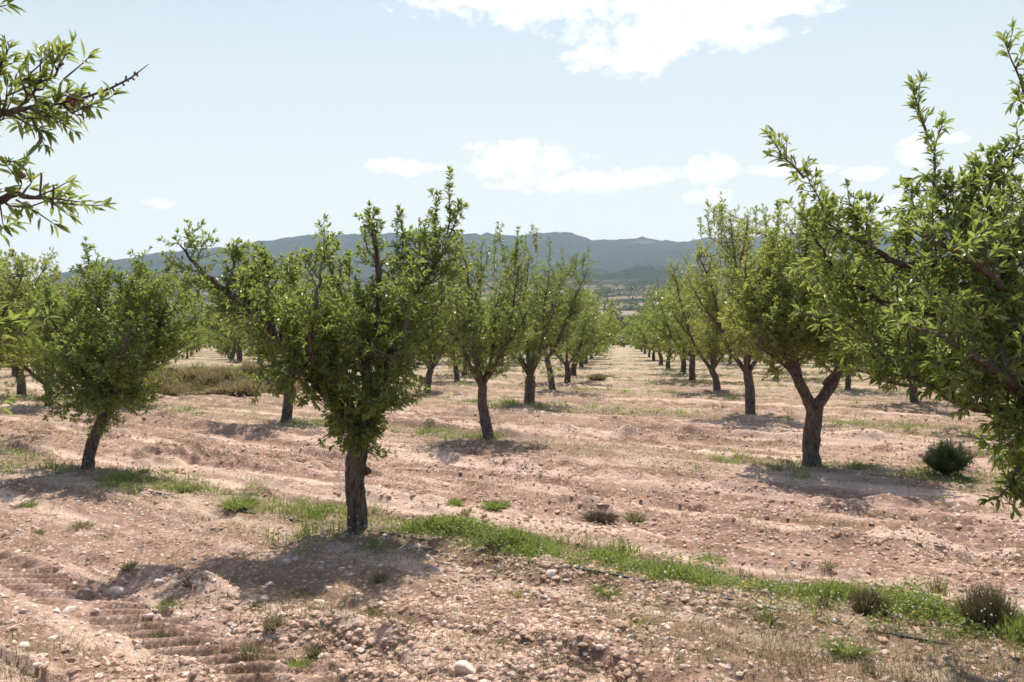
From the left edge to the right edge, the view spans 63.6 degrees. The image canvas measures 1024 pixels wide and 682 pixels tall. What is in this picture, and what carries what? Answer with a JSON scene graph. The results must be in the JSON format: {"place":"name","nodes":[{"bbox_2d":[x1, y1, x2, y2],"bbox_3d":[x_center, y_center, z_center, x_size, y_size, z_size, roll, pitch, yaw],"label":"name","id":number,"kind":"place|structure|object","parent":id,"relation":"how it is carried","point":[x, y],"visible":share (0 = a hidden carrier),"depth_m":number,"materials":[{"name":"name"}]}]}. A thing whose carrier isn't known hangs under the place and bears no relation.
{"place":"outdoors","nodes":[
{"label":"outdoors","id":0,"kind":"place"},
{"bbox_2d":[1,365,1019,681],"bbox_3d":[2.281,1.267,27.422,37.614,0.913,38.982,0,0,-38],"label":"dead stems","id":1,"kind":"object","parent":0,"point":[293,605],"visible":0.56,"depth_m":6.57,"materials":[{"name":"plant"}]},
{"bbox_2d":[2,357,1019,678],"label":"flower stems","id":2,"kind":"object","parent":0,"point":[590,493],"visible":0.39,"depth_m":7.10,"materials":[{"name":"plant"}]},
{"bbox_2d":[0,345,1023,681],"bbox_3d":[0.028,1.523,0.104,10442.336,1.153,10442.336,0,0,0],"label":"ground","id":3,"kind":"structure","parent":0,"point":[42,591],"depth_m":7.92,"materials":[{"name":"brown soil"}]},
{"bbox_2d":[19,642,29,647],"bbox_3d":[-2.670,1.670,4.516,0.054,0.049,0.081,0,0,-25],"label":"stone","id":4,"kind":"object","parent":3,"relation":"on","point":[26,644],"visible":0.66,"depth_m":4.50,"materials":[{"name":"stone"}]},
{"bbox_2d":[12,499,52,507],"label":"weed tuft","id":5,"kind":"object","parent":3,"relation":"on","point":[28,505],"visible":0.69,"depth_m":8.27,"materials":[{"name":"green plant"}]},
{"bbox_2d":[0,249,75,370],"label":"almond tree","id":6,"kind":"object","parent":3,"relation":"on","point":[16,290],"visible":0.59,"depth_m":13.03,"materials":[{"name":"green plant"}]},
{"bbox_2d":[30,528,51,534],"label":"weed tuft","id":7,"kind":"object","parent":3,"relation":"on","point":[40,532],"visible":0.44,"depth_m":7.27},
{"bbox_2d":[0,246,93,396],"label":"almond tree","id":8,"kind":"object","parent":3,"relation":"on","point":[21,387],"visible":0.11,"depth_m":23.24,"materials":[{"name":"green plant"}]},
{"bbox_2d":[0,272,96,405],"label":"almond tree","id":9,"kind":"object","parent":3,"relation":"on","point":[37,375],"visible":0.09,"depth_m":20.08,"materials":[{"name":"green plant"}]},
{"bbox_2d":[46,636,55,641],"bbox_3d":[-2.570,1.667,4.600,0.053,0.037,0.047,0,0,-38],"label":"stone","id":10,"kind":"object","parent":3,"relation":"on","point":[52,638],"visible":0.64,"depth_m":4.59,"materials":[{"name":"stone"}]},
{"bbox_2d":[62,606,76,612],"bbox_3d":[-2.794,1.712,5.200,0.096,0.072,0.109,-13,14,-6],"label":"stone","id":11,"kind":"object","parent":3,"relation":"on","point":[69,609],"visible":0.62,"depth_m":5.19,"materials":[{"name":"stone"}]},
{"bbox_2d":[0,0,148,417],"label":"almond tree","id":12,"kind":"object","parent":3,"relation":"on","point":[75,99],"visible":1,"depth_m":2.99,"materials":[{"name":"green plant"}]},
{"bbox_2d":[57,517,101,529],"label":"weed tuft","id":13,"kind":"object","parent":3,"relation":"on","point":[83,525],"visible":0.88,"depth_m":7.45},
{"bbox_2d":[107,586,124,595],"bbox_3d":[-2.730,1.725,5.686,0.113,0.060,0.102,0,0,-22],"label":"stone","id":14,"kind":"object","parent":3,"relation":"on","point":[118,590],"visible":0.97,"depth_m":5.66,"materials":[{"name":"stone"}]},
{"bbox_2d":[27,236,226,469],"bbox_3d":[-5.045,0.235,10.533,2.106,3.087,2.748,0,0,-43],"label":"almond tree","id":15,"kind":"object","parent":3,"relation":"on","point":[108,384],"visible":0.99,"depth_m":10.00,"materials":[{"name":"green plant"}]},
{"bbox_2d":[117,558,144,570],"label":"weed tuft","id":16,"kind":"object","parent":3,"relation":"on","point":[125,567],"visible":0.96,"depth_m":5.89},
{"bbox_2d":[92,275,196,404],"bbox_3d":[-9.269,0.022,20.657,2.660,3.420,2.522,0,0,0],"label":"almond tree","id":17,"kind":"object","parent":3,"relation":"on","point":[147,376],"visible":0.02,"depth_m":20.62,"materials":[{"name":"green plant"}]},
{"bbox_2d":[142,613,153,617],"bbox_3d":[-2.219,1.677,5.045,0.061,0.029,0.055,0,0,28],"label":"stone","id":18,"kind":"object","parent":3,"relation":"on","point":[149,615],"visible":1,"depth_m":5.03,"materials":[{"name":"stone"}]},
{"bbox_2d":[146,629,169,637],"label":"weed tuft","id":19,"kind":"object","parent":3,"relation":"on","point":[158,635],"visible":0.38,"depth_m":4.75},
{"bbox_2d":[154,579,165,584],"bbox_3d":[-2.362,1.622,5.542,0.086,0.052,0.057,0,0,-20],"label":"stone","id":20,"kind":"object","parent":3,"relation":"on","point":[159,581],"visible":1,"depth_m":5.52,"materials":[{"name":"stone"}]},
{"bbox_2d":[149,594,188,609],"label":"weed tuft","id":21,"kind":"object","parent":3,"relation":"on","point":[165,603],"visible":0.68,"depth_m":5.22,"materials":[{"name":"green plant"}]},
{"bbox_2d":[175,485,194,493],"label":"weed tuft","id":22,"kind":"object","parent":3,"relation":"on","point":[183,489],"visible":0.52,"depth_m":8.71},
{"bbox_2d":[174,636,200,646],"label":"weed tuft","id":23,"kind":"object","parent":3,"relation":"on","point":[182,644],"visible":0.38,"depth_m":4.62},
{"bbox_2d":[175,326,207,357],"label":"almond tree","id":24,"kind":"object","parent":3,"relation":"on","point":[198,342],"visible":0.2,"depth_m":68.90,"materials":[{"name":"green plant"}]},
{"bbox_2d":[173,573,213,587],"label":"weed tuft","id":25,"kind":"object","parent":3,"relation":"on","point":[188,585],"visible":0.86,"depth_m":5.39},
{"bbox_2d":[186,331,208,355],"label":"almond tree","id":26,"kind":"object","parent":3,"relation":"on","point":[200,345],"visible":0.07,"depth_m":78.87,"materials":[{"name":"green plant"}]},
{"bbox_2d":[133,359,302,396],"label":"tall dry grass","id":27,"kind":"structure","parent":3,"relation":"on","point":[216,381],"depth_m":24.87,"materials":[{"name":"plant"}]},
{"bbox_2d":[204,327,253,360],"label":"almond tree","id":28,"kind":"object","parent":3,"relation":"on","point":[228,349],"visible":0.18,"depth_m":55.62,"materials":[{"name":"green plant"}]},
{"bbox_2d":[197,312,266,360],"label":"almond tree","id":29,"kind":"object","parent":3,"relation":"on","point":[233,347],"visible":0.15,"depth_m":46.12,"materials":[{"name":"green plant"}]},
{"bbox_2d":[187,289,277,361],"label":"almond tree","id":30,"kind":"object","parent":3,"relation":"on","point":[213,327],"visible":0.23,"depth_m":35.88,"materials":[{"name":"green plant"}]},
{"bbox_2d":[208,492,270,509],"bbox_3d":[-2.664,1.555,8.034,0.718,0.147,0.808,0,0,0],"label":"grass tussock","id":31,"kind":"object","parent":3,"relation":"on","point":[246,502],"depth_m":8.01,"materials":[{"name":"plant"}]},
{"bbox_2d":[232,639,270,660],"bbox_3d":[-1.403,1.662,4.430,0.220,0.094,0.261,0,0,0],"label":"weed tuft","id":32,"kind":"object","parent":3,"relation":"on","point":[248,649],"visible":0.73,"depth_m":4.44,"materials":[{"name":"plant"}]},
{"bbox_2d":[246,598,271,609],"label":"weed tuft","id":33,"kind":"object","parent":3,"relation":"on","point":[259,603],"visible":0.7,"depth_m":5.20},
{"bbox_2d":[255,653,285,668],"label":"weed tuft","id":34,"kind":"object","parent":3,"relation":"on","point":[273,659],"visible":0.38,"depth_m":4.38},
{"bbox_2d":[259,613,285,630],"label":"weed tuft","id":35,"kind":"object","parent":3,"relation":"on","point":[270,623],"visible":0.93,"depth_m":4.68,"materials":[{"name":"plant"}]},
{"bbox_2d":[213,244,352,422],"bbox_3d":[-4.468,-0.082,16.395,2.592,3.665,3.067,0,0,0],"label":"almond tree","id":36,"kind":"object","parent":3,"relation":"on","point":[287,409],"visible":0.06,"depth_m":16.26,"materials":[{"name":"green plant"}]},
{"bbox_2d":[276,586,316,599],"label":"weed tuft","id":37,"kind":"object","parent":3,"relation":"on","point":[303,593],"visible":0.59,"depth_m":5.51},
{"bbox_2d":[280,655,317,671],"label":"weed tuft","id":38,"kind":"object","parent":3,"relation":"on","point":[299,662],"visible":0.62,"depth_m":4.35,"materials":[{"name":"green plant"}]},
{"bbox_2d":[299,639,328,657],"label":"weed tuft","id":39,"kind":"object","parent":3,"relation":"on","point":[312,651],"visible":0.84,"depth_m":4.47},
{"bbox_2d":[155,166,476,533],"bbox_3d":[-1.635,0.100,7.010,2.642,3.330,1.514,0,0,0],"label":"almond tree","id":40,"kind":"object","parent":3,"relation":"on","point":[339,335],"visible":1,"depth_m":6.86,"materials":[{"name":"green plant"}]},
{"bbox_2d":[280,265,379,332],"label":"almond tree","id":41,"kind":"object","parent":3,"relation":"on","point":[350,280],"visible":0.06,"depth_m":32.64,"materials":[{"name":"green plant"}]},
{"bbox_2d":[356,292,393,370],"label":"almond tree","id":42,"kind":"object","parent":3,"relation":"on","point":[379,327],"visible":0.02,"depth_m":39.45,"materials":[{"name":"green plant"}]},
{"bbox_2d":[362,604,391,616],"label":"weed tuft","id":43,"kind":"object","parent":3,"relation":"on","point":[373,610],"visible":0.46,"depth_m":5.09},
{"bbox_2d":[370,570,387,582],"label":"weed tuft","id":44,"kind":"object","parent":3,"relation":"on","point":[378,577],"visible":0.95,"depth_m":5.67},
{"bbox_2d":[387,284,458,392],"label":"almond tree","id":45,"kind":"object","parent":3,"relation":"on","point":[428,376],"visible":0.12,"depth_m":24.89,"materials":[{"name":"green plant"}]},
{"bbox_2d":[443,497,465,506],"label":"weed tuft","id":46,"kind":"object","parent":3,"relation":"on","point":[457,502],"visible":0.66,"depth_m":8.38,"materials":[{"name":"green plant"}]},
{"bbox_2d":[429,277,487,381],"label":"almond tree","id":47,"kind":"object","parent":3,"relation":"on","point":[455,369],"visible":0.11,"depth_m":31.38,"materials":[{"name":"green plant"}]},
{"bbox_2d":[453,660,475,673],"bbox_3d":[-0.237,1.636,4.143,0.133,0.062,0.088,0,0,15],"label":"stone","id":48,"kind":"object","parent":3,"relation":"on","point":[464,665],"visible":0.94,"depth_m":4.11,"materials":[{"name":"stone"}]},
{"bbox_2d":[435,303,498,374],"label":"almond tree","id":49,"kind":"object","parent":3,"relation":"on","point":[475,340],"visible":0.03,"depth_m":36.66,"materials":[{"name":"green plant"}]},
{"bbox_2d":[459,507,475,514],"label":"weed tuft","id":50,"kind":"object","parent":3,"relation":"on","point":[465,513],"visible":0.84,"depth_m":8.03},
{"bbox_2d":[461,550,499,561],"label":"weed tuft","id":51,"kind":"object","parent":3,"relation":"on","point":[473,557],"visible":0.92,"depth_m":6.03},
{"bbox_2d":[13,464,956,644],"bbox_3d":[-0.378,1.613,6.286,24.007,0.113,0.082,0,0,36],"label":"irrigation hose","id":52,"kind":"object","parent":3,"relation":"on","point":[764,606],"visible":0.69,"depth_m":5.56,"materials":[{"name":"plastic"}]},
{"bbox_2d":[420,221,553,439],"bbox_3d":[-0.428,-0.102,13.747,2.272,3.750,2.159,0,0,0],"label":"almond tree","id":53,"kind":"object","parent":3,"relation":"on","point":[477,351],"visible":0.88,"depth_m":13.62,"materials":[{"name":"green plant"}]},
{"bbox_2d":[475,538,506,552],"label":"weed tuft","id":54,"kind":"object","parent":3,"relation":"on","point":[491,547],"visible":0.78,"depth_m":6.14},
{"bbox_2d":[15,264,971,348],"bbox_3d":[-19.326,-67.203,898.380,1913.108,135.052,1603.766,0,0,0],"label":"woodland","id":55,"kind":"object","parent":3,"relation":"on","point":[630,306],"visible":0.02,"depth_m":1069.97,"materials":[{"name":"plant"}]},
{"bbox_2d":[475,498,517,509],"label":"weed tuft","id":56,"kind":"object","parent":3,"relation":"on","point":[493,505],"visible":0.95,"depth_m":8.19,"materials":[{"name":"green plant"}]},
{"bbox_2d":[484,567,510,575],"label":"weed tuft","id":57,"kind":"object","parent":3,"relation":"on","point":[496,571],"visible":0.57,"depth_m":5.85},
{"bbox_2d":[478,305,516,366],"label":"almond tree","id":58,"kind":"object","parent":3,"relation":"on","point":[492,331],"visible":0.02,"depth_m":42.97,"materials":[{"name":"green plant"}]},
{"bbox_2d":[479,638,521,648],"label":"weed tuft","id":59,"kind":"object","parent":3,"relation":"on","point":[498,643],"visible":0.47,"depth_m":4.51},
{"bbox_2d":[31,359,991,658],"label":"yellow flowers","id":60,"kind":"object","parent":3,"relation":"on","point":[525,435],"visible":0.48,"depth_m":6.96,"materials":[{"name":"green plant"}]},
{"bbox_2d":[0,354,1023,681],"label":"weeds","id":61,"kind":"object","parent":3,"relation":"on","point":[778,626],"visible":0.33,"depth_m":5.22,"materials":[{"name":"plant"}]},
{"bbox_2d":[0,358,1023,659],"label":"grass","id":62,"kind":"structure","parent":3,"relation":"on","point":[538,544],"depth_m":6.43,"materials":[{"name":"plant"}]},
{"bbox_2d":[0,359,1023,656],"bbox_3d":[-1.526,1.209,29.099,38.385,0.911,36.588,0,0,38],"label":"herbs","id":63,"kind":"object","parent":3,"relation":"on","point":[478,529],"visible":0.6,"depth_m":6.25,"materials":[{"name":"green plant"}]},
{"bbox_2d":[0,354,1023,681],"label":"dry grass","id":64,"kind":"structure","parent":3,"relation":"on","point":[742,656],"depth_m":5.64,"materials":[{"name":"plant"}]},
{"bbox_2d":[0,357,1023,669],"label":"wildflowers","id":65,"kind":"object","parent":3,"relation":"on","point":[498,523],"visible":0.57,"depth_m":9.47,"materials":[{"name":"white plant"}]},
{"bbox_2d":[0,404,1023,681],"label":"soil crumbs","id":66,"kind":"object","parent":3,"relation":"on","point":[464,642],"visible":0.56,"depth_m":5.23,"materials":[{"name":"soil"}]},
{"bbox_2d":[498,585,530,598],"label":"weed tuft","id":67,"kind":"object","parent":3,"relation":"on","point":[517,592],"visible":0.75,"depth_m":5.29,"materials":[{"name":"green plant"}]},
{"bbox_2d":[480,224,577,403],"bbox_3d":[0.423,-0.622,21.070,2.611,4.739,2.473,0,0,0],"label":"almond tree","id":68,"kind":"object","parent":3,"relation":"on","point":[529,368],"visible":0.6,"depth_m":20.86,"materials":[{"name":"green plant"}]},
{"bbox_2d":[546,569,556,577],"bbox_3d":[0.267,1.594,5.665,0.074,0.053,0.114,0,0,18],"label":"stone","id":69,"kind":"object","parent":3,"relation":"on","point":[551,573],"visible":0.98,"depth_m":5.62,"materials":[{"name":"stone"}]},
{"bbox_2d":[505,645,611,681],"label":"grass tussock","id":70,"kind":"object","parent":3,"relation":"on","point":[574,661],"depth_m":4.25,"materials":[{"name":"plant"}]},
{"bbox_2d":[522,245,604,390],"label":"almond tree","id":71,"kind":"object","parent":3,"relation":"on","point":[574,303],"visible":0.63,"depth_m":25.70,"materials":[{"name":"green plant"}]},
{"bbox_2d":[528,289,616,382],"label":"almond tree","id":72,"kind":"object","parent":3,"relation":"on","point":[592,336],"visible":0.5,"depth_m":30.84,"materials":[{"name":"green plant"}]},
{"bbox_2d":[566,557,582,565],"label":"weed tuft","id":73,"kind":"object","parent":3,"relation":"on","point":[572,560],"visible":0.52,"depth_m":5.80,"materials":[{"name":"green plant"}]},
{"bbox_2d":[556,301,616,366],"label":"almond tree","id":74,"kind":"object","parent":3,"relation":"on","point":[581,362],"visible":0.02,"depth_m":47.61,"materials":[{"name":"green plant"}]},
{"bbox_2d":[549,286,629,375],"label":"almond tree","id":75,"kind":"object","parent":3,"relation":"on","point":[614,329],"visible":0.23,"depth_m":36.82,"materials":[{"name":"green plant"}]},
{"bbox_2d":[587,373,608,379],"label":"weed tuft","id":76,"kind":"object","parent":3,"relation":"on","point":[592,376],"visible":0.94,"depth_m":32.29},
{"bbox_2d":[572,508,625,522],"bbox_3d":[0.818,1.634,7.725,0.622,0.109,0.578,0,0,0],"label":"grass tussock","id":77,"kind":"object","parent":3,"relation":"on","point":[598,515],"depth_m":7.72,"materials":[{"name":"plant"}]},
{"bbox_2d":[575,308,623,363],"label":"almond tree","id":78,"kind":"object","parent":3,"relation":"on","point":[586,361],"visible":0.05,"depth_m":54.66,"materials":[{"name":"green plant"}]},
{"bbox_2d":[582,579,624,595],"bbox_3d":[0.627,1.617,5.415,0.354,0.090,0.282,0,0,17],"label":"weed tuft","id":79,"kind":"object","parent":3,"relation":"on","point":[602,589],"visible":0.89,"depth_m":5.40,"materials":[{"name":"green plant"}]},
{"bbox_2d":[590,312,621,357],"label":"almond tree","id":80,"kind":"object","parent":3,"relation":"on","point":[591,356],"visible":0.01,"depth_m":67.32,"materials":[{"name":"green plant"}]},
{"bbox_2d":[622,327,642,350],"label":"almond tree","id":81,"kind":"object","parent":3,"relation":"on","point":[627,341],"visible":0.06,"depth_m":105.59,"materials":[{"name":"green plant"}]},
{"bbox_2d":[620,510,647,522],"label":"weed tuft","id":82,"kind":"object","parent":3,"relation":"on","point":[635,518],"visible":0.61,"depth_m":7.71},
{"bbox_2d":[621,314,648,353],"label":"almond tree","id":83,"kind":"object","parent":3,"relation":"on","point":[630,323],"visible":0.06,"depth_m":90.79,"materials":[{"name":"green plant"}]},
{"bbox_2d":[617,610,659,625],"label":"weed tuft","id":84,"kind":"object","parent":3,"relation":"on","point":[645,620],"visible":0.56,"depth_m":4.76,"materials":[{"name":"green plant"}]},
{"bbox_2d":[629,324,655,356],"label":"almond tree","id":85,"kind":"object","parent":3,"relation":"on","point":[633,344],"visible":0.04,"depth_m":75.22,"materials":[{"name":"green plant"}]},
{"bbox_2d":[627,312,667,360],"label":"almond tree","id":86,"kind":"object","parent":3,"relation":"on","point":[653,353],"visible":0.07,"depth_m":62.52,"materials":[{"name":"green plant"}]},
{"bbox_2d":[623,308,674,364],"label":"almond tree","id":87,"kind":"object","parent":3,"relation":"on","point":[645,342],"visible":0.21,"depth_m":52.96,"materials":[{"name":"green plant"}]},
{"bbox_2d":[634,293,699,368],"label":"almond tree","id":88,"kind":"object","parent":3,"relation":"on","point":[665,351],"visible":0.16,"depth_m":45.34,"materials":[{"name":"green plant"}]},
{"bbox_2d":[633,276,725,373],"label":"almond tree","id":89,"kind":"object","parent":3,"relation":"on","point":[683,366],"visible":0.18,"depth_m":38.63,"materials":[{"name":"green plant"}]},
{"bbox_2d":[638,279,736,379],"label":"almond tree","id":90,"kind":"object","parent":3,"relation":"on","point":[664,336],"visible":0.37,"depth_m":32.11,"materials":[{"name":"green plant"}]},
{"bbox_2d":[660,239,734,390],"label":"almond tree","id":91,"kind":"object","parent":3,"relation":"on","point":[712,353],"visible":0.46,"depth_m":25.42,"materials":[{"name":"green plant"}]},
{"bbox_2d":[695,548,727,562],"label":"weed tuft","id":92,"kind":"object","parent":3,"relation":"on","point":[709,557],"visible":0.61,"depth_m":6.48,"materials":[{"name":"green plant"}]},
{"bbox_2d":[674,190,798,413],"bbox_3d":[4.897,-0.719,17.482,2.640,4.906,2.557,0,0,-19],"label":"almond tree","id":93,"kind":"object","parent":3,"relation":"on","point":[732,258],"visible":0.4,"depth_m":17.43,"materials":[{"name":"green plant"}]},
{"bbox_2d":[756,612,783,623],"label":"weed tuft","id":94,"kind":"object","parent":3,"relation":"on","point":[766,616],"visible":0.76,"depth_m":4.77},
{"bbox_2d":[747,299,820,373],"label":"almond tree","id":95,"kind":"object","parent":3,"relation":"on","point":[799,368],"visible":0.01,"depth_m":33.54,"materials":[{"name":"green plant"}]},
{"bbox_2d":[717,175,927,466],"bbox_3d":[3.941,-0.286,10.721,2.615,4.054,2.586,0,0,0],"label":"almond tree","id":96,"kind":"object","parent":3,"relation":"on","point":[766,305],"visible":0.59,"depth_m":10.44,"materials":[{"name":"green plant"}]},
{"bbox_2d":[807,594,842,610],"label":"weed tuft","id":97,"kind":"object","parent":3,"relation":"on","point":[826,604],"visible":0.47,"depth_m":4.90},
{"bbox_2d":[814,559,845,569],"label":"weed tuft","id":98,"kind":"object","parent":3,"relation":"on","point":[830,565],"visible":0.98,"depth_m":6.03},
{"bbox_2d":[811,302,875,389],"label":"almond tree","id":99,"kind":"object","parent":3,"relation":"on","point":[847,383],"visible":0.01,"depth_m":26.72,"materials":[{"name":"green plant"}]},
{"bbox_2d":[814,631,883,657],"bbox_3d":[1.784,1.608,4.363,0.444,0.073,0.394,0,0,0],"label":"grass tussock","id":100,"kind":"object","parent":3,"relation":"on","point":[860,647],"depth_m":4.34,"materials":[{"name":"plant"}]},
{"bbox_2d":[842,585,904,616],"bbox_3d":[2.114,1.513,4.810,0.393,0.188,0.323,0,0,28],"label":"grass tussock","id":101,"kind":"object","parent":3,"relation":"on","point":[858,606],"depth_m":4.78,"materials":[{"name":"plant"}]},
{"bbox_2d":[871,511,900,517],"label":"weed tuft","id":102,"kind":"object","parent":3,"relation":"on","point":[885,515],"visible":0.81,"depth_m":8.02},
{"bbox_2d":[759,16,1023,519],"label":"almond tree","id":103,"kind":"object","parent":3,"relation":"on","point":[994,235],"visible":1,"depth_m":4.24,"materials":[{"name":"green plant"}]},
{"bbox_2d":[867,276,967,403],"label":"almond tree","id":104,"kind":"object","parent":3,"relation":"on","point":[912,397],"visible":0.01,"depth_m":20.20,"materials":[{"name":"green plant"}]},
{"bbox_2d":[923,568,953,595],"bbox_3d":[2.741,1.586,5.328,0.211,0.231,0.199,0,0,38],"label":"weed tuft","id":105,"kind":"object","parent":3,"relation":"on","point":[936,588],"visible":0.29,"depth_m":5.31,"materials":[{"name":"plant"}]},
{"bbox_2d":[917,436,976,475],"bbox_3d":[5.122,1.361,9.755,0.602,0.495,0.635,0,0,0],"label":"bush","id":106,"kind":"object","parent":3,"relation":"on","point":[942,457],"visible":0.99,"depth_m":9.65,"materials":[{"name":"green plant"}]},
{"bbox_2d":[904,259,1023,402],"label":"almond tree","id":107,"kind":"object","parent":3,"relation":"on","point":[949,349],"visible":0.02,"depth_m":14.45,"materials":[{"name":"green plant"}]},
{"bbox_2d":[947,573,1022,631],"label":"grass tussock","id":108,"kind":"object","parent":3,"relation":"on","point":[978,603],"depth_m":4.52,"materials":[{"name":"plant"}]},
{"bbox_2d":[0,0,1023,281],"label":"sky","id":109,"kind":"structure","parent":0,"point":[257,120],"materials":[{"name":"blue"}]},
{"bbox_2d":[1,230,1023,344],"bbox_3d":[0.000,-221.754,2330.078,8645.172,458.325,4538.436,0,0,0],"label":"hills","id":110,"kind":"structure","parent":0,"point":[615,258],"depth_m":2817.97,"materials":[{"name":"plant"}]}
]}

